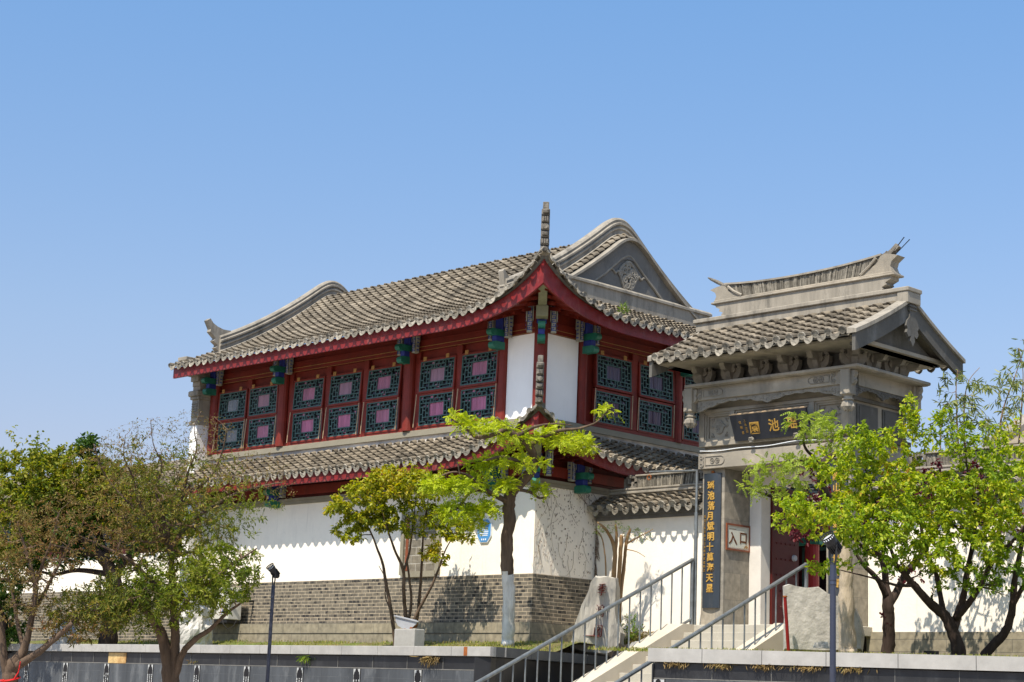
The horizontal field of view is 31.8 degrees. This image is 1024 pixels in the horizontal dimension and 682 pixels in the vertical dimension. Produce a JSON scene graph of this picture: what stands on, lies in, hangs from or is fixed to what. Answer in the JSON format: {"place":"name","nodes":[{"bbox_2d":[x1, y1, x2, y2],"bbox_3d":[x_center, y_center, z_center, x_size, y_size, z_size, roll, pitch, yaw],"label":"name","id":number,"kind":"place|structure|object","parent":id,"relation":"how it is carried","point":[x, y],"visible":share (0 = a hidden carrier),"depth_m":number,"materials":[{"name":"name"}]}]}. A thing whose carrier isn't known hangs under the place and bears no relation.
{"place":"outdoors","nodes":[
{"label":"outdoors","id":0,"kind":"place"},
{"bbox_2d":[10,639,594,651],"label":"terrace ground","id":1,"kind":"structure","parent":0,"point":[376,644],"depth_m":37.09,"materials":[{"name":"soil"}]},
{"bbox_2d":[0,562,29,651],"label":"leafy tree","id":2,"kind":"object","parent":1,"relation":"on","point":[10,632],"visible":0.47,"depth_m":41.95,"materials":[{"name":"green plant"}]},
{"bbox_2d":[0,425,206,652],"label":"leafy tree","id":3,"kind":"object","parent":1,"relation":"on","point":[34,481],"visible":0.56,"depth_m":40.67,"materials":[{"name":"green plant"}]},
{"bbox_2d":[179,589,216,644],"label":"scholar rock","id":4,"kind":"object","parent":1,"relation":"on","point":[197,624],"visible":0.37,"depth_m":40.12,"materials":[{"name":"white stone"}]},
{"bbox_2d":[322,461,477,645],"bbox_3d":[-2.230,4.127,35.139,3.068,3.711,1.421,4,-12,-10],"label":"multistem tree","id":5,"kind":"object","parent":1,"relation":"on","point":[378,509],"visible":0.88,"depth_m":35.16,"materials":[{"name":"green plant"}]},
{"bbox_2d":[394,629,424,645],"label":"floodlight block","id":6,"kind":"structure","parent":1,"relation":"on","point":[408,637],"depth_m":33.16,"materials":[{"name":"stone"}]},
{"bbox_2d":[394,615,418,628],"bbox_3d":[-1.965,5.256,33.499,0.465,0.259,0.350,2,-11,1],"label":"floodlight","id":7,"kind":"object","parent":6,"relation":"on","point":[404,623],"visible":0.99,"depth_m":33.37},
{"bbox_2d":[414,402,624,646],"bbox_3d":[0.027,3.261,33.206,3.795,4.715,1.767,9,-13,-30],"label":"pagoda tree","id":8,"kind":"object","parent":1,"relation":"on","point":[501,432],"visible":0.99,"depth_m":33.19,"materials":[{"name":"green plant"}]},
{"bbox_2d":[570,576,624,656],"bbox_3d":[1.631,5.222,34.056,1.014,1.507,0.825,0,-12,11],"label":"inscribed rock","id":9,"kind":"object","parent":1,"relation":"on","point":[603,592],"visible":0.79,"depth_m":33.83,"materials":[{"name":"grey stone"}]},
{"bbox_2d":[571,614,653,644],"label":"undergrowth","id":10,"kind":"object","parent":1,"relation":"on","point":[635,636],"visible":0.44,"depth_m":34.23,"materials":[{"name":"green plant"}]},
{"bbox_2d":[611,644,629,657],"bbox_3d":[2.158,5.834,33.617,0.624,0.346,0.302,1,-11,4],"label":"driftwood root","id":11,"kind":"object","parent":1,"relation":"on","point":[615,652],"visible":0.17,"depth_m":33.52,"materials":[{"name":"wood"}]},
{"bbox_2d":[592,521,652,622],"bbox_3d":[2.059,4.633,34.521,1.224,2.340,0.732,6,-12,-16],"label":"pruned shrub","id":12,"kind":"object","parent":1,"relation":"on","point":[620,573],"visible":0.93,"depth_m":34.58,"materials":[{"name":"beige plant"}]},
{"bbox_2d":[587,470,702,644],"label":"garden wall","id":13,"kind":"structure","parent":1,"relation":"on","point":[662,505],"depth_m":35.19,"materials":[{"name":"paint"}]},
{"bbox_2d":[783,596,789,650],"bbox_3d":[4.430,4.561,28.999,0.070,0.878,0.257,-3,-13,25],"label":"red post","id":14,"kind":"object","parent":1,"relation":"on","point":[786,623],"visible":0.86,"depth_m":28.98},
{"bbox_2d":[734,409,857,652],"bbox_3d":[4.803,2.937,27.610,1.433,3.740,3.497,-8,-15,41],"label":"pagoda tree","id":15,"kind":"object","parent":1,"relation":"on","point":[847,631],"visible":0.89,"depth_m":27.47,"materials":[{"name":"green plant"}]},
{"bbox_2d":[587,645,1023,656],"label":"grass","id":16,"kind":"structure","parent":1,"relation":"on","point":[623,648],"depth_m":26.41,"materials":[{"name":"green plant"}]},
{"bbox_2d":[813,641,829,648],"bbox_3d":[4.885,4.793,28.312,0.320,0.115,0.215,4,-12,-7],"label":"white stone","id":17,"kind":"object","parent":1,"relation":"on","point":[822,644],"visible":0.93,"depth_m":28.23,"materials":[{"name":"white stone"}]},
{"bbox_2d":[783,584,864,651],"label":"stone slab","id":18,"kind":"structure","parent":1,"relation":"on","point":[809,616],"depth_m":29.26,"materials":[{"name":"grey stone"}]},
{"bbox_2d":[770,391,1023,655],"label":"leafy tree","id":19,"kind":"object","parent":1,"relation":"on","point":[906,511],"visible":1,"depth_m":26.77,"materials":[{"name":"green plant"}]},
{"bbox_2d":[783,458,1023,653],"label":"plum tree","id":20,"kind":"object","parent":1,"relation":"on","point":[889,598],"visible":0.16,"depth_m":29.25,"materials":[{"name":"green plant"}]},
{"bbox_2d":[857,444,1023,670],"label":"garden wall","id":21,"kind":"structure","parent":1,"relation":"on","point":[919,627],"depth_m":30.57,"materials":[{"name":"paint"}]},
{"bbox_2d":[0,0,1023,478],"label":"sky","id":22,"kind":"structure","parent":0,"point":[168,167],"materials":[{"name":"blue"}]},
{"bbox_2d":[784,483,863,652],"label":"courtyard hall","id":23,"kind":"structure","parent":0,"point":[817,549],"depth_m":40.65,"materials":[{"name":"red paint"}]},
{"bbox_2d":[802,547,825,591],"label":"window","id":24,"kind":"structure","parent":23,"relation":"in","point":[822,550],"depth_m":40.99,"materials":[{"name":"teal paint"}]},
{"bbox_2d":[827,641,1023,672],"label":"courtyard ground","id":25,"kind":"structure","parent":0,"point":[864,648],"depth_m":51.70,"materials":[{"name":"stone"}]},
{"bbox_2d":[0,459,187,641],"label":"wall","id":26,"kind":"structure","parent":25,"relation":"on","point":[68,580],"depth_m":47.63,"materials":[{"name":"white paint"}]},
{"bbox_2d":[0,521,11,540],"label":"window","id":27,"kind":"structure","parent":26,"relation":"in","point":[9,532],"depth_m":50.74,"materials":[{"name":"teal paint"}]},
{"bbox_2d":[83,525,110,548],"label":"window","id":28,"kind":"structure","parent":26,"relation":"in","point":[86,525],"depth_m":47.04,"materials":[{"name":"teal paint"}]},
{"bbox_2d":[121,516,148,546],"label":"window","id":29,"kind":"structure","parent":26,"relation":"in","point":[135,516],"depth_m":46.14,"materials":[{"name":"teal paint"}]},
{"bbox_2d":[168,202,711,656],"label":"hall","id":30,"kind":"structure","parent":25,"relation":"on","point":[400,368],"depth_m":38.22,"materials":[{"name":"paint"}]},
{"bbox_2d":[212,419,245,452],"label":"window","id":31,"kind":"structure","parent":30,"relation":"in","point":[239,425],"depth_m":42.87,"materials":[{"name":"red paint"}]},
{"bbox_2d":[212,587,253,629],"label":"air conditioner","id":32,"kind":"object","parent":30,"relation":"attached to","point":[236,617],"visible":0.11,"depth_m":40.98,"materials":[{"name":"white metal"}]},
{"bbox_2d":[217,387,248,422],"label":"window","id":33,"kind":"structure","parent":30,"relation":"in","point":[232,405],"depth_m":43.02,"materials":[{"name":"red paint"}]},
{"bbox_2d":[243,414,276,448],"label":"window","id":34,"kind":"structure","parent":30,"relation":"in","point":[261,431],"depth_m":42.07,"materials":[{"name":"red paint"}]},
{"bbox_2d":[247,382,278,417],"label":"window","id":35,"kind":"structure","parent":30,"relation":"in","point":[262,400],"depth_m":42.17,"materials":[{"name":"red paint"}]},
{"bbox_2d":[286,408,324,443],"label":"window","id":36,"kind":"structure","parent":30,"relation":"in","point":[306,425],"depth_m":40.86,"materials":[{"name":"red paint"}]},
{"bbox_2d":[291,374,325,411],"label":"window","id":37,"kind":"structure","parent":30,"relation":"in","point":[308,394],"depth_m":40.98,"materials":[{"name":"red paint"}]},
{"bbox_2d":[322,402,361,438],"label":"window","id":38,"kind":"structure","parent":30,"relation":"in","point":[342,420],"depth_m":39.94,"materials":[{"name":"red paint"}]},
{"bbox_2d":[327,368,363,406],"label":"window","id":39,"kind":"structure","parent":30,"relation":"in","point":[344,388],"depth_m":40.06,"materials":[{"name":"red paint"}]},
{"bbox_2d":[360,397,401,434],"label":"window","id":40,"kind":"structure","parent":30,"relation":"in","point":[383,415],"depth_m":39.01,"materials":[{"name":"red paint"}]},
{"bbox_2d":[364,362,403,401],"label":"window","id":41,"kind":"structure","parent":30,"relation":"in","point":[385,382],"depth_m":39.13,"materials":[{"name":"red paint"}]},
{"bbox_2d":[399,510,441,577],"bbox_3d":[-1.895,4.229,37.458,0.110,1.380,1.220,13,-16,-43],"label":"lower window","id":42,"kind":"structure","parent":30,"relation":"in","point":[429,570],"depth_m":37.50,"materials":[{"name":"brick"}]},
{"bbox_2d":[413,389,454,427],"bbox_3d":[-1.626,1.431,37.797,0.140,0.735,1.215,13,-16,-43],"label":"window","id":43,"kind":"structure","parent":30,"relation":"in","point":[433,406],"depth_m":37.84,"materials":[{"name":"red paint"}]},
{"bbox_2d":[417,353,456,393],"bbox_3d":[-1.569,0.686,37.927,0.100,0.790,1.145,16,-18,-42],"label":"window","id":44,"kind":"structure","parent":30,"relation":"in","point":[435,374],"depth_m":37.92,"materials":[{"name":"red paint"}]},
{"bbox_2d":[454,383,497,422],"bbox_3d":[-0.720,1.283,36.891,0.140,0.735,1.215,13,-16,-43],"label":"window","id":45,"kind":"structure","parent":30,"relation":"in","point":[478,400],"depth_m":36.88,"materials":[{"name":"red paint"}]},
{"bbox_2d":[458,348,498,387],"bbox_3d":[-0.662,0.537,37.022,0.100,0.790,1.145,17,-18,-42],"label":"window","id":46,"kind":"structure","parent":30,"relation":"in","point":[477,368],"depth_m":37.03,"materials":[{"name":"red paint"}]},
{"bbox_2d":[477,519,491,542],"bbox_3d":[-0.562,3.814,36.140,0.064,0.480,0.400,13,-16,-43],"label":"sign","id":47,"kind":"object","parent":30,"relation":"attached to","point":[486,536],"depth_m":36.09,"materials":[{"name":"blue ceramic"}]},
{"bbox_2d":[534,489,599,576],"bbox_3d":[1.099,4.294,35.631,1.755,2.776,0.151,13,-16,-43],"label":"dry creeper","id":48,"kind":"object","parent":30,"relation":"attached to","point":[596,547],"visible":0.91,"depth_m":35.92,"materials":[{"name":"brown plant"}]},
{"bbox_2d":[591,388,632,429],"bbox_3d":[2.059,1.406,37.099,1.215,0.735,0.140,13,-16,-43],"label":"window","id":49,"kind":"structure","parent":30,"relation":"in","point":[622,402],"depth_m":37.18,"materials":[{"name":"red paint"}]},
{"bbox_2d":[593,350,632,394],"bbox_3d":[2.111,0.650,37.279,1.145,0.790,0.100,13,-18,-43],"label":"window","id":50,"kind":"structure","parent":30,"relation":"in","point":[611,373],"depth_m":37.25,"materials":[{"name":"teal paint"}]},
{"bbox_2d":[617,302,629,313],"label":"roof weed","id":51,"kind":"object","parent":30,"relation":"on","point":[621,305],"visible":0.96,"depth_m":36.29,"materials":[{"name":"green plant"}]},
{"bbox_2d":[636,397,674,438],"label":"window","id":52,"kind":"structure","parent":30,"relation":"in","point":[653,417],"depth_m":38.06,"materials":[{"name":"teal paint"}]},
{"bbox_2d":[637,360,674,403],"bbox_3d":[3.063,0.872,38.195,1.145,0.790,0.100,13,-18,-43],"label":"window","id":53,"kind":"structure","parent":30,"relation":"in","point":[660,387],"depth_m":38.16,"materials":[{"name":"teal paint"}]},
{"bbox_2d":[682,376,695,406],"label":"window","id":54,"kind":"structure","parent":30,"relation":"in","point":[686,380],"depth_m":38.92,"materials":[{"name":"teal paint"}]},
{"bbox_2d":[681,407,698,443],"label":"window","id":55,"kind":"structure","parent":30,"relation":"in","point":[691,435],"depth_m":38.81,"materials":[{"name":"teal paint"}]},
{"bbox_2d":[647,237,965,640],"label":"gate tower","id":56,"kind":"structure","parent":25,"relation":"on","point":[854,343],"depth_m":33.25,"materials":[{"name":"grey stone"}]},
{"bbox_2d":[647,469,698,624],"bbox_3d":[3.035,4.024,34.396,0.071,3.180,1.336,13,-15,-42],"label":"steel mast","id":57,"kind":"object","parent":56,"relation":"on","point":[695,548],"visible":0.93,"depth_m":33.98,"materials":[{"name":"grey metal"}]},
{"bbox_2d":[702,471,721,607],"bbox_3d":[3.742,3.715,33.719,0.078,2.570,0.410,13,-16,-43],"label":"couplet board","id":58,"kind":"object","parent":56,"relation":"attached to","point":[712,540],"visible":1,"depth_m":33.68,"materials":[{"name":"paint"}]},
{"bbox_2d":[726,523,749,552],"bbox_3d":[4.260,3.708,33.839,0.710,0.500,0.028,13,-16,-43],"label":"entrance sign","id":59,"kind":"object","parent":56,"relation":"attached to","point":[737,537],"visible":1,"depth_m":33.83,"materials":[{"name":"white wood"}]},
{"bbox_2d":[700,440,808,451],"bbox_3d":[4.558,1.933,33.169,0.015,0.068,2.801,13,-16,-43],"label":"cable","id":60,"kind":"object","parent":56,"relation":"on","point":[752,446],"visible":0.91,"depth_m":33.26,"materials":[{"name":"white rubber"}]},
{"bbox_2d":[729,406,810,442],"bbox_3d":[4.729,1.548,32.889,0.244,0.543,1.744,13,-16,-43],"label":"plaque","id":61,"kind":"object","parent":56,"relation":"attached to","point":[750,427],"visible":0.91,"depth_m":32.95,"materials":[{"name":"paint"}]},
{"bbox_2d":[769,487,798,623],"bbox_3d":[5.216,4.157,34.286,0.800,2.680,0.105,12,-15,-41],"label":"door leaf","id":62,"kind":"structure","parent":56,"relation":"in","point":[784,553],"depth_m":34.20,"materials":[{"name":"red paint"}]},
{"bbox_2d":[828,464,847,595],"bbox_3d":[5.748,3.377,31.716,0.078,2.550,0.410,13,-16,-43],"label":"couplet board","id":63,"kind":"object","parent":56,"relation":"attached to","point":[833,486],"visible":0.23,"depth_m":31.75,"materials":[{"name":"paint"}]},
{"bbox_2d":[925,338,1023,450],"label":"tree","id":64,"kind":"object","parent":25,"relation":"on","point":[988,389],"visible":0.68,"depth_m":32.99,"materials":[{"name":"green plant"}]},
{"bbox_2d":[985,414,1023,446],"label":"distant hall","id":65,"kind":"structure","parent":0,"point":[1014,441],"depth_m":45.84,"materials":[{"name":"paint"}]},
{"label":"ground","id":66,"kind":"structure","parent":0,"visible":0},
{"bbox_2d":[0,490,92,681],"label":"deciduous tree","id":67,"kind":"object","parent":66,"relation":"on","point":[9,668],"visible":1,"depth_m":27.90,"materials":[{"name":"green plant"}]},
{"bbox_2d":[0,661,20,681],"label":"ribbon","id":68,"kind":"object","parent":67,"relation":"attached to","point":[4,680],"visible":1,"depth_m":27.85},
{"bbox_2d":[39,409,296,681],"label":"deciduous tree","id":69,"kind":"object","parent":66,"relation":"on","point":[118,608],"visible":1,"depth_m":28.54,"materials":[{"name":"green plant"}]},
{"bbox_2d":[265,563,279,681],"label":"lamp post","id":70,"kind":"object","parent":66,"relation":"on","point":[274,571],"visible":1,"depth_m":29.71,"materials":[{"name":"grey metal"}]},
{"bbox_2d":[0,644,610,681],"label":"retaining wall","id":71,"kind":"structure","parent":66,"relation":"on","point":[131,663],"depth_m":34.23,"materials":[{"name":"black stone"}]},
{"bbox_2d":[49,622,79,643],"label":"floodlight block","id":72,"kind":"structure","parent":71,"relation":"on","point":[64,640],"depth_m":40.65,"materials":[{"name":"concrete"}]},
{"bbox_2d":[297,655,309,664],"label":"hanging tuft","id":73,"kind":"object","parent":71,"relation":"hanging from","point":[303,658],"visible":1,"depth_m":34.07,"materials":[{"name":"green plant"}]},
{"bbox_2d":[411,656,439,668],"bbox_3d":[-1.530,5.660,31.618,0.669,0.250,0.234,-6,-14,35],"label":"hanging tuft","id":74,"kind":"object","parent":71,"relation":"hanging from","point":[430,659],"visible":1,"depth_m":31.60,"materials":[{"name":"beige plant"}]},
{"bbox_2d":[573,623,799,681],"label":"staircase","id":75,"kind":"structure","parent":66,"relation":"on","point":[615,668],"depth_m":31.94,"materials":[{"name":"stone"}]},
{"bbox_2d":[475,558,693,681],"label":"railing","id":76,"kind":"object","parent":75,"relation":"attached to","point":[577,625],"visible":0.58,"depth_m":32.00,"materials":[{"name":"metal"}]},
{"bbox_2d":[615,562,807,681],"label":"railing","id":77,"kind":"object","parent":75,"relation":"attached to","point":[714,621],"visible":0.44,"depth_m":30.42,"materials":[{"name":"metal"}]},
{"bbox_2d":[820,531,842,681],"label":"lamp post","id":78,"kind":"object","parent":66,"relation":"on","point":[830,541],"visible":1,"depth_m":19.60,"materials":[{"name":"black metal"}]},
{"bbox_2d":[648,648,1023,681],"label":"retaining wall","id":79,"kind":"structure","parent":66,"relation":"on","point":[963,667],"depth_m":25.02,"materials":[{"name":"black stone"}]},
{"bbox_2d":[663,662,688,668],"bbox_3d":[2.349,4.666,25.834,0.414,0.128,0.162,-4,-13,27],"label":"hanging tuft","id":80,"kind":"object","parent":79,"relation":"hanging from","point":[678,664],"visible":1,"depth_m":25.85,"materials":[{"name":"beige plant"}]},
{"bbox_2d":[703,663,735,670],"bbox_3d":[2.964,4.650,25.590,0.540,0.142,0.150,-5,-13,32],"label":"hanging tuft","id":81,"kind":"object","parent":79,"relation":"hanging from","point":[725,666],"visible":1,"depth_m":25.58,"materials":[{"name":"beige plant"}]},
{"bbox_2d":[746,664,783,672],"bbox_3d":[3.561,4.616,25.321,0.559,0.138,0.174,-2,-12,20],"label":"hanging tuft","id":82,"kind":"object","parent":79,"relation":"hanging from","point":[764,667],"visible":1,"depth_m":25.33,"materials":[{"name":"beige plant"}]},
{"bbox_2d":[785,665,825,673],"bbox_3d":[4.096,4.594,25.102,0.577,0.142,0.161,-2,-12,20],"label":"hanging tuft","id":83,"kind":"object","parent":79,"relation":"hanging from","point":[806,667],"visible":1,"depth_m":25.08,"materials":[{"name":"beige plant"}]},
{"bbox_2d":[836,667,876,674],"bbox_3d":[4.726,4.564,24.811,0.638,0.149,0.154,-3,-13,25],"label":"hanging tuft","id":84,"kind":"object","parent":79,"relation":"hanging from","point":[845,670],"visible":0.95,"depth_m":24.84,"materials":[{"name":"beige plant"}]}
]}

